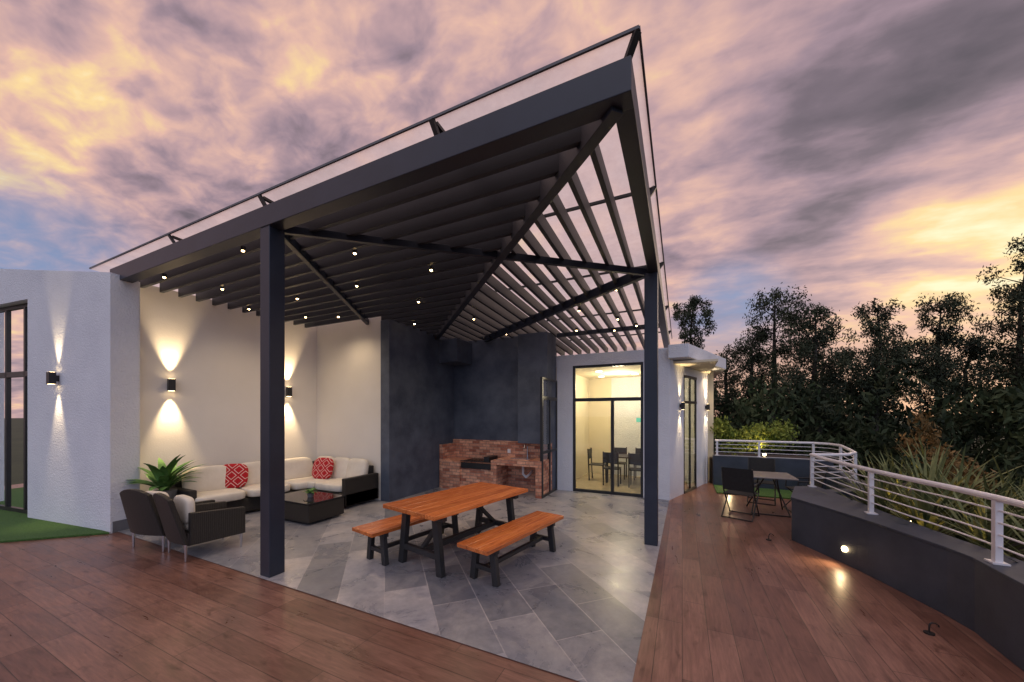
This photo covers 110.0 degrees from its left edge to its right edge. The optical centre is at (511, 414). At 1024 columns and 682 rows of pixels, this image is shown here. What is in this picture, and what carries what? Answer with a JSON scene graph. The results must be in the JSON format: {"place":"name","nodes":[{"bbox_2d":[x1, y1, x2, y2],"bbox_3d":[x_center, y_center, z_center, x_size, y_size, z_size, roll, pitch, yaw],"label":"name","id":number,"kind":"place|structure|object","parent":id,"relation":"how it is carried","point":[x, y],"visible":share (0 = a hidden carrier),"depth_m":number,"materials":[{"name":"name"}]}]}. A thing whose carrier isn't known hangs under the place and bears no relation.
{"place":"outdoors","nodes":[
{"label":"outdoors","id":0,"kind":"place"},
{"bbox_2d":[0,0,1023,417],"label":"sky","id":1,"kind":"structure","parent":0,"point":[851,152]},
{"bbox_2d":[755,419,1004,482],"bbox_3d":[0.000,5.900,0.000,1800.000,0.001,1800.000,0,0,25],"label":"ground","id":2,"kind":"structure","parent":0,"point":[946,448],"depth_m":68.17,"materials":[{"name":"green plant"}]},
{"bbox_2d":[0,481,712,681],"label":"wood deck terrace","id":3,"kind":"structure","parent":2,"relation":"on","point":[114,607],"depth_m":3.15,"materials":[{"name":"brown wood"}]},
{"bbox_2d":[0,509,108,542],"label":"artificial lawn","id":4,"kind":"structure","parent":3,"relation":"on","point":[16,526],"depth_m":5.83,"materials":[{"name":"green plant"}]},
{"bbox_2d":[0,269,380,532],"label":"white house wing","id":5,"kind":"structure","parent":3,"relation":"on","point":[94,427],"depth_m":6.61,"materials":[{"name":"white paint"}]},
{"bbox_2d":[0,303,27,513],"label":"window frame","id":6,"kind":"structure","parent":5,"relation":"in","point":[24,373],"depth_m":6.81,"materials":[{"name":"metal"}]},
{"bbox_2d":[46,372,58,383],"bbox_3d":[-7.850,-0.620,6.134,0.094,0.209,0.128,0,0,18],"label":"wall sconce","id":7,"kind":"object","parent":5,"relation":"attached to","point":[52,377],"depth_m":6.09,"materials":[{"name":"black metal"}]},
{"bbox_2d":[167,378,175,390],"bbox_3d":[-6.219,-0.540,6.540,0.135,0.221,0.099,0,0,33],"label":"wall sconce","id":8,"kind":"object","parent":5,"relation":"attached to","point":[171,384],"depth_m":6.50,"materials":[{"name":"black metal"}]},
{"bbox_2d":[286,387,291,396],"bbox_3d":[-5.117,-0.520,8.209,0.135,0.221,0.099,0,0,33],"label":"wall sconce","id":9,"kind":"object","parent":5,"relation":"attached to","point":[288,391],"depth_m":8.16,"materials":[{"name":"black metal"}]},
{"bbox_2d":[118,487,668,681],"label":"tile floor","id":10,"kind":"structure","parent":3,"relation":"on","point":[574,606],"depth_m":4.13,"materials":[{"name":"grey tile"}]},
{"bbox_2d":[122,455,203,498],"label":"potted palm","id":11,"kind":"object","parent":10,"relation":"on","point":[162,477],"visible":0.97,"depth_m":6.09,"materials":[{"name":"green plant"}]},
{"bbox_2d":[119,489,214,551],"bbox_3d":[-5.043,1.452,5.245,0.680,0.879,0.852,0,0,15],"label":"wicker armchair","id":12,"kind":"object","parent":10,"relation":"on","point":[141,512],"visible":0.59,"depth_m":4.90,"materials":[{"name":"black wicker"}]},
{"bbox_2d":[153,493,244,561],"bbox_3d":[-4.325,1.452,4.948,0.680,0.879,0.852,0,0,31],"label":"wicker armchair","id":13,"kind":"object","parent":10,"relation":"on","point":[186,521],"visible":1,"depth_m":4.71,"materials":[{"name":"black wicker"}]},
{"bbox_2d":[171,456,377,511],"bbox_3d":[-4.593,1.402,7.157,2.397,0.876,2.730,0,0,25],"label":"wicker corner sofa","id":14,"kind":"object","parent":10,"relation":"on","point":[354,481],"visible":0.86,"depth_m":7.26,"materials":[{"name":"beige fabric"}]},
{"bbox_2d":[285,490,344,523],"bbox_3d":[-3.803,1.682,6.621,1.170,0.340,0.740,0,0,25],"label":"wicker coffee table","id":15,"kind":"object","parent":10,"relation":"on","point":[301,506],"visible":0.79,"depth_m":6.30,"materials":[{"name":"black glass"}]},
{"bbox_2d":[303,487,315,496],"bbox_3d":[-3.706,1.435,6.570,0.337,0.150,0.275,0,0,25],"label":"table plant","id":16,"kind":"object","parent":15,"relation":"on","point":[310,492],"visible":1,"depth_m":6.54,"materials":[{"name":"green plant"}]},
{"bbox_2d":[89,25,671,577],"bbox_3d":[-1.462,-0.349,8.223,9.204,4.482,8.599,0,0,25],"label":"pergola","id":17,"kind":"object","parent":10,"relation":"on","point":[521,205],"visible":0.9,"depth_m":4.30,"materials":[{"name":"metal"}]},
{"bbox_2d":[162,246,637,330],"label":"housings","id":18,"kind":"object","parent":17,"relation":"attached to","point":[297,296],"visible":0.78,"depth_m":6.57,"materials":[{"name":"white metal"}]},
{"bbox_2d":[163,250,636,334],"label":"bulbs","id":19,"kind":"object","parent":18,"relation":"in","point":[357,286],"visible":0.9,"depth_m":6.18,"materials":[{"name":"white glass"}]},
{"bbox_2d":[352,514,458,565],"bbox_3d":[-1.361,1.667,5.107,0.446,0.459,1.680,0,0,36],"label":"wooden bench","id":20,"kind":"object","parent":10,"relation":"on","point":[382,529],"visible":0.59,"depth_m":4.66,"materials":[{"name":"orange wood"}]},
{"bbox_2d":[383,482,527,577],"bbox_3d":[-0.692,1.512,4.978,0.956,0.770,1.860,0,0,36],"label":"picnic table","id":21,"kind":"object","parent":10,"relation":"on","point":[438,508],"visible":0.95,"depth_m":4.59,"materials":[{"name":"orange wood"}]},
{"bbox_2d":[381,319,555,501],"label":"walls","id":22,"kind":"structure","parent":10,"relation":"on","point":[435,394],"depth_m":8.77,"materials":[{"name":"grey paint"}]},
{"bbox_2d":[439,439,551,498],"bbox_3d":[-0.473,1.290,8.995,2.850,1.220,0.745,0,0,25],"label":"brick barbecue","id":23,"kind":"object","parent":10,"relation":"on","point":[462,462],"visible":0.89,"depth_m":9.00,"materials":[{"name":"red brick"}]},
{"bbox_2d":[457,511,563,586],"bbox_3d":[0.059,1.667,4.555,0.446,0.459,1.680,0,0,36],"label":"wooden bench","id":24,"kind":"object","parent":10,"relation":"on","point":[492,543],"visible":1,"depth_m":4.29,"materials":[{"name":"orange wood"}]},
{"bbox_2d":[576,472,640,493],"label":"room floor","id":25,"kind":"structure","parent":3,"relation":"on","point":[595,482],"depth_m":9.76,"materials":[{"name":"beige tile"}]},
{"bbox_2d":[587,448,605,479],"bbox_3d":[2.455,1.430,10.347,0.470,0.901,0.420,0,0,25],"label":"dining chair","id":26,"kind":"object","parent":25,"relation":"on","point":[589,451],"visible":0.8,"depth_m":10.34,"materials":[{"name":"brown wood"}]},
{"bbox_2d":[603,451,620,486],"bbox_3d":[2.681,1.430,9.609,0.420,0.901,0.470,0,0,25],"label":"dining chair","id":27,"kind":"object","parent":25,"relation":"on","point":[606,457],"visible":0.96,"depth_m":9.44,"materials":[{"name":"brown wood"}]},
{"bbox_2d":[606,454,627,482],"bbox_3d":[3.241,1.515,9.974,1.200,0.730,0.800,0,0,25],"label":"dining table","id":28,"kind":"object","parent":25,"relation":"on","point":[623,455],"visible":0.17,"depth_m":9.87,"materials":[{"name":"brown wood"}]},
{"bbox_2d":[614,447,626,479],"bbox_3d":[3.170,1.430,10.639,0.420,0.901,0.470,0,0,25],"label":"dining chair","id":29,"kind":"object","parent":25,"relation":"on","point":[621,450],"visible":0.58,"depth_m":10.74,"materials":[{"name":"brown wood"}]},
{"bbox_2d":[628,453,640,486],"bbox_3d":[3.268,1.430,9.330,0.420,0.901,0.470,0,0,25],"label":"dining chair","id":30,"kind":"object","parent":25,"relation":"on","point":[634,459],"visible":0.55,"depth_m":9.20,"materials":[{"name":"black wood"}]},
{"bbox_2d":[634,447,640,479],"bbox_3d":[3.757,1.430,10.360,0.420,0.901,0.470,0,0,25],"label":"dining chair","id":31,"kind":"object","parent":25,"relation":"on","point":[637,450],"visible":0.27,"depth_m":10.59,"materials":[{"name":"brown wood"}]},
{"bbox_2d":[557,353,707,499],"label":"walls","id":32,"kind":"structure","parent":3,"relation":"on","point":[627,430],"depth_m":8.93,"materials":[{"name":"white paint"}]},
{"bbox_2d":[557,363,558,489],"bbox_3d":[1.154,0.300,9.028,0.060,3.200,0.020,0,0,25],"label":"door jamb","id":33,"kind":"object","parent":32,"relation":"attached to","point":[557,426],"depth_m":9.02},
{"bbox_2d":[540,362,696,498],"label":"door frames","id":34,"kind":"structure","parent":32,"relation":"attached to","point":[612,400],"depth_m":8.58,"materials":[{"name":"black metal"}]},
{"bbox_2d":[556,343,725,376],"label":"roof slab","id":35,"kind":"structure","parent":32,"relation":"on","point":[682,352],"depth_m":8.43,"materials":[{"name":"white paint"}]},
{"bbox_2d":[680,402,684,409],"bbox_3d":[3.961,-0.200,8.341,0.105,0.172,0.077,0,0,43],"label":"wall sconce","id":36,"kind":"object","parent":32,"relation":"attached to","point":[682,405],"depth_m":8.30,"materials":[{"name":"black metal"}]},
{"bbox_2d":[556,367,713,480],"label":"walls","id":37,"kind":"structure","parent":3,"relation":"on","point":[593,425],"depth_m":11.41,"materials":[{"name":"beige paint"}]},
{"bbox_2d":[576,359,717,378],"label":"ceiling","id":38,"kind":"structure","parent":37,"relation":"attached to","point":[706,365],"depth_m":9.17,"materials":[{"name":"beige paint"}]},
{"bbox_2d":[709,452,809,483],"bbox_3d":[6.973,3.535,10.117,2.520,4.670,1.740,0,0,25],"label":"planter bed","id":39,"kind":"object","parent":3,"relation":"on","point":[738,454],"visible":0.14,"depth_m":10.24,"materials":[{"name":"concrete"}]},
{"bbox_2d":[710,416,799,455],"bbox_3d":[6.552,0.604,9.886,2.191,1.178,0.865,0,0,25],"label":"planter shrub","id":40,"kind":"object","parent":39,"relation":"on","point":[756,432],"visible":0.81,"depth_m":9.74,"materials":[{"name":"green plant"}]},
{"bbox_2d":[632,483,1023,681],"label":"wood deck walkway","id":41,"kind":"structure","parent":3,"relation":"on","point":[733,600],"depth_m":3.33,"materials":[{"name":"brown wood"}]},
{"bbox_2d":[721,467,759,521],"bbox_3d":[4.245,1.434,6.664,0.562,0.922,0.504,0,0,-45],"label":"folding chair","id":42,"kind":"object","parent":41,"relation":"on","point":[736,481],"visible":1,"depth_m":6.54,"materials":[{"name":"black metal"}]},
{"bbox_2d":[713,485,792,498],"bbox_3d":[6.211,1.882,8.592,2.350,0.024,1.050,0,0,25],"label":"lawn strip","id":43,"kind":"object","parent":41,"relation":"on","point":[769,493],"visible":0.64,"depth_m":8.59,"materials":[{"name":"green plant"}]},
{"bbox_2d":[747,457,775,505],"bbox_3d":[5.417,1.434,7.790,0.504,0.922,0.562,0,0,35],"label":"folding chair","id":44,"kind":"object","parent":41,"relation":"on","point":[762,464],"visible":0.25,"depth_m":7.92,"materials":[{"name":"black metal"}]},
{"bbox_2d":[746,471,798,517],"bbox_3d":[4.979,1.531,6.990,0.800,0.730,0.800,0,0,25],"label":"bistro table","id":45,"kind":"object","parent":41,"relation":"on","point":[772,475],"visible":0.73,"depth_m":6.85,"materials":[{"name":"black metal"}]},
{"bbox_2d":[783,464,827,511],"bbox_3d":[5.705,1.434,6.979,0.562,0.922,0.504,0,0,15],"label":"folding chair","id":46,"kind":"object","parent":41,"relation":"on","point":[820,479],"visible":0.45,"depth_m":6.92,"materials":[{"name":"black metal"}]},
{"bbox_2d":[923,622,939,635],"bbox_3d":[3.623,1.844,3.095,0.099,0.104,0.070,0,0,25],"label":"floor hook","id":47,"kind":"object","parent":41,"relation":"on","point":[929,632],"visible":1,"depth_m":3.10,"materials":[{"name":"black metal"}]},
{"bbox_2d":[713,455,1023,670],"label":"wall","id":48,"kind":"structure","parent":3,"relation":"on","point":[986,604],"depth_m":3.72,"materials":[{"name":"grey paint"}]},
{"bbox_2d":[841,546,847,551],"bbox_3d":[4.203,1.700,4.531,0.025,0.070,0.070,0,0,4],"label":"parapet step light","id":49,"kind":"object","parent":48,"relation":"attached to","point":[844,548],"visible":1,"depth_m":4.52,"materials":[{"name":"white glass"}]},
{"bbox_2d":[715,439,1023,565],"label":"terrace railing","id":50,"kind":"object","parent":48,"relation":"on","point":[997,524],"visible":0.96,"depth_m":3.88,"materials":[{"name":"white metal"}]},
{"bbox_2d":[791,486,1023,586],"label":"coping","id":51,"kind":"object","parent":48,"relation":"on","point":[841,504],"visible":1,"depth_m":3.95,"materials":[{"name":"grey paint"}]},
{"bbox_2d":[671,295,724,411],"bbox_3d":[14.589,-1.740,28.232,3.799,15.308,5.056,0,0,25],"label":"eucalyptus tree","id":52,"kind":"object","parent":2,"relation":"on","point":[684,318],"visible":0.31,"depth_m":27.49,"materials":[{"name":"green plant"}]},
{"bbox_2d":[714,344,769,428],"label":"eucalyptus tree","id":53,"kind":"object","parent":2,"relation":"on","point":[735,356],"visible":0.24,"depth_m":28.50,"materials":[{"name":"green plant"}]},
{"bbox_2d":[720,327,788,453],"bbox_3d":[18.050,-0.298,26.474,4.673,12.424,4.058,0,0,25],"label":"eucalyptus tree","id":54,"kind":"object","parent":2,"relation":"on","point":[750,367],"visible":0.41,"depth_m":26.44,"materials":[{"name":"green plant"}]},
{"bbox_2d":[734,282,851,454],"bbox_3d":[19.035,-1.598,25.147,6.017,15.038,6.855,0,0,-38],"label":"eucalyptus tree","id":55,"kind":"object","parent":2,"relation":"on","point":[773,364],"visible":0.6,"depth_m":25.21,"materials":[{"name":"green plant"}]},
{"bbox_2d":[764,302,868,451],"bbox_3d":[20.305,-0.817,24.106,5.384,13.455,5.619,0,0,25],"label":"eucalyptus tree","id":56,"kind":"object","parent":2,"relation":"on","point":[804,349],"visible":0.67,"depth_m":23.34,"materials":[{"name":"green plant"}]},
{"bbox_2d":[784,352,885,439],"bbox_3d":[24.055,0.491,27.208,6.052,10.890,5.039,0,0,25],"label":"eucalyptus tree","id":57,"kind":"object","parent":2,"relation":"on","point":[828,374],"visible":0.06,"depth_m":27.11,"materials":[{"name":"green plant"}]},
{"bbox_2d":[714,354,1023,493],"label":"distant tree line","id":58,"kind":"object","parent":2,"relation":"on","point":[1005,404],"visible":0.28,"depth_m":19.14,"materials":[{"name":"green plant"}]},
{"bbox_2d":[831,298,936,463],"bbox_3d":[23.869,-0.920,23.471,6.101,13.691,5.267,0,0,-43],"label":"eucalyptus tree","id":59,"kind":"object","parent":2,"relation":"on","point":[881,353],"visible":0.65,"depth_m":23.12,"materials":[{"name":"green plant"}]},
{"bbox_2d":[844,347,931,467],"bbox_3d":[26.933,0.424,25.887,5.443,11.026,5.074,0,0,-20],"label":"eucalyptus tree","id":60,"kind":"object","parent":2,"relation":"on","point":[862,351],"visible":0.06,"depth_m":25.33,"materials":[{"name":"green plant"}]},
{"bbox_2d":[880,291,998,460],"bbox_3d":[26.951,-0.951,22.503,5.191,13.756,5.920,0,0,40],"label":"eucalyptus tree","id":61,"kind":"object","parent":2,"relation":"on","point":[941,361],"visible":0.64,"depth_m":22.44,"materials":[{"name":"green plant"}]},
{"bbox_2d":[862,480,1023,559],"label":"planter bed","id":62,"kind":"object","parent":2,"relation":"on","point":[1010,541],"depth_m":4.52,"materials":[{"name":"green plant"}]},
{"bbox_2d":[802,457,967,517],"bbox_3d":[5.267,1.098,5.227,1.579,1.045,1.452,0,0,-4],"label":"flax plant","id":63,"kind":"object","parent":62,"relation":"on","point":[882,492],"visible":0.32,"depth_m":5.24,"materials":[{"name":"green plant"}]},
{"bbox_2d":[832,444,945,516],"bbox_3d":[5.841,1.022,5.493,1.913,1.196,1.855,0,0,25],"label":"flax plant","id":64,"kind":"object","parent":62,"relation":"on","point":[896,499],"visible":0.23,"depth_m":5.42,"materials":[{"name":"green plant"}]},
{"bbox_2d":[855,442,1023,535],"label":"flax plant","id":65,"kind":"object","parent":62,"relation":"on","point":[928,507],"visible":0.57,"depth_m":4.44,"materials":[{"name":"green plant"}]},
{"bbox_2d":[856,444,1023,540],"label":"flax plant","id":66,"kind":"object","parent":62,"relation":"on","point":[963,497],"visible":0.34,"depth_m":4.53,"materials":[{"name":"green plant"}]},
{"bbox_2d":[890,411,1001,510],"bbox_3d":[7.246,0.803,6.066,1.095,1.751,1.330,0,0,25],"label":"tall garden shrub","id":67,"kind":"object","parent":62,"relation":"on","point":[926,429],"visible":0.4,"depth_m":6.00,"materials":[{"name":"green plant"}]},
{"bbox_2d":[875,433,1023,506],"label":"flax plant","id":68,"kind":"object","parent":62,"relation":"on","point":[943,460],"visible":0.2,"depth_m":5.32,"materials":[{"name":"green plant"}]},
{"bbox_2d":[887,477,1023,560],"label":"flax plant","id":69,"kind":"object","parent":62,"relation":"on","point":[982,511],"visible":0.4,"depth_m":3.79,"materials":[{"name":"green plant"}]},
{"bbox_2d":[926,485,1023,561],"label":"flax plant","id":70,"kind":"object","parent":62,"relation":"on","point":[1017,523],"visible":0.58,"depth_m":3.42,"materials":[{"name":"green plant"}]},
{"bbox_2d":[938,453,1023,538],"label":"flax plant","id":71,"kind":"object","parent":62,"relation":"on","point":[1010,494],"visible":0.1,"depth_m":4.63,"materials":[{"name":"green plant"}]},
{"bbox_2d":[946,464,1023,535],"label":"flax plant","id":72,"kind":"object","parent":62,"relation":"on","point":[986,488],"visible":0.1,"depth_m":4.51,"materials":[{"name":"green plant"}]},
{"bbox_2d":[965,483,1023,539],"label":"flax plant","id":73,"kind":"object","parent":62,"relation":"on","point":[1011,507],"visible":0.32,"depth_m":4.23,"materials":[{"name":"green plant"}]},
{"bbox_2d":[970,491,1023,558],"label":"flax plant","id":74,"kind":"object","parent":62,"relation":"on","point":[1013,524],"visible":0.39,"depth_m":3.65,"materials":[{"name":"green plant"}]},
{"bbox_2d":[877,445,1023,503],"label":"hillside bushes","id":75,"kind":"object","parent":2,"relation":"on","point":[1009,464],"visible":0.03,"depth_m":12.34,"materials":[{"name":"green plant"}]},
{"bbox_2d":[911,331,1023,450],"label":"eucalyptus tree","id":76,"kind":"object","parent":2,"relation":"on","point":[988,374],"visible":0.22,"depth_m":22.30,"materials":[{"name":"green plant"}]},
{"bbox_2d":[962,234,1023,479],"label":"eucalyptus tree","id":77,"kind":"object","parent":2,"relation":"on","point":[1016,294],"visible":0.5,"depth_m":21.78,"materials":[{"name":"green plant"}]},
{"bbox_2d":[974,283,1023,382],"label":"eucalyptus tree","id":78,"kind":"object","parent":2,"relation":"on","point":[1008,355],"visible":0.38,"depth_m":21.99,"materials":[{"name":"green plant"}]}
]}

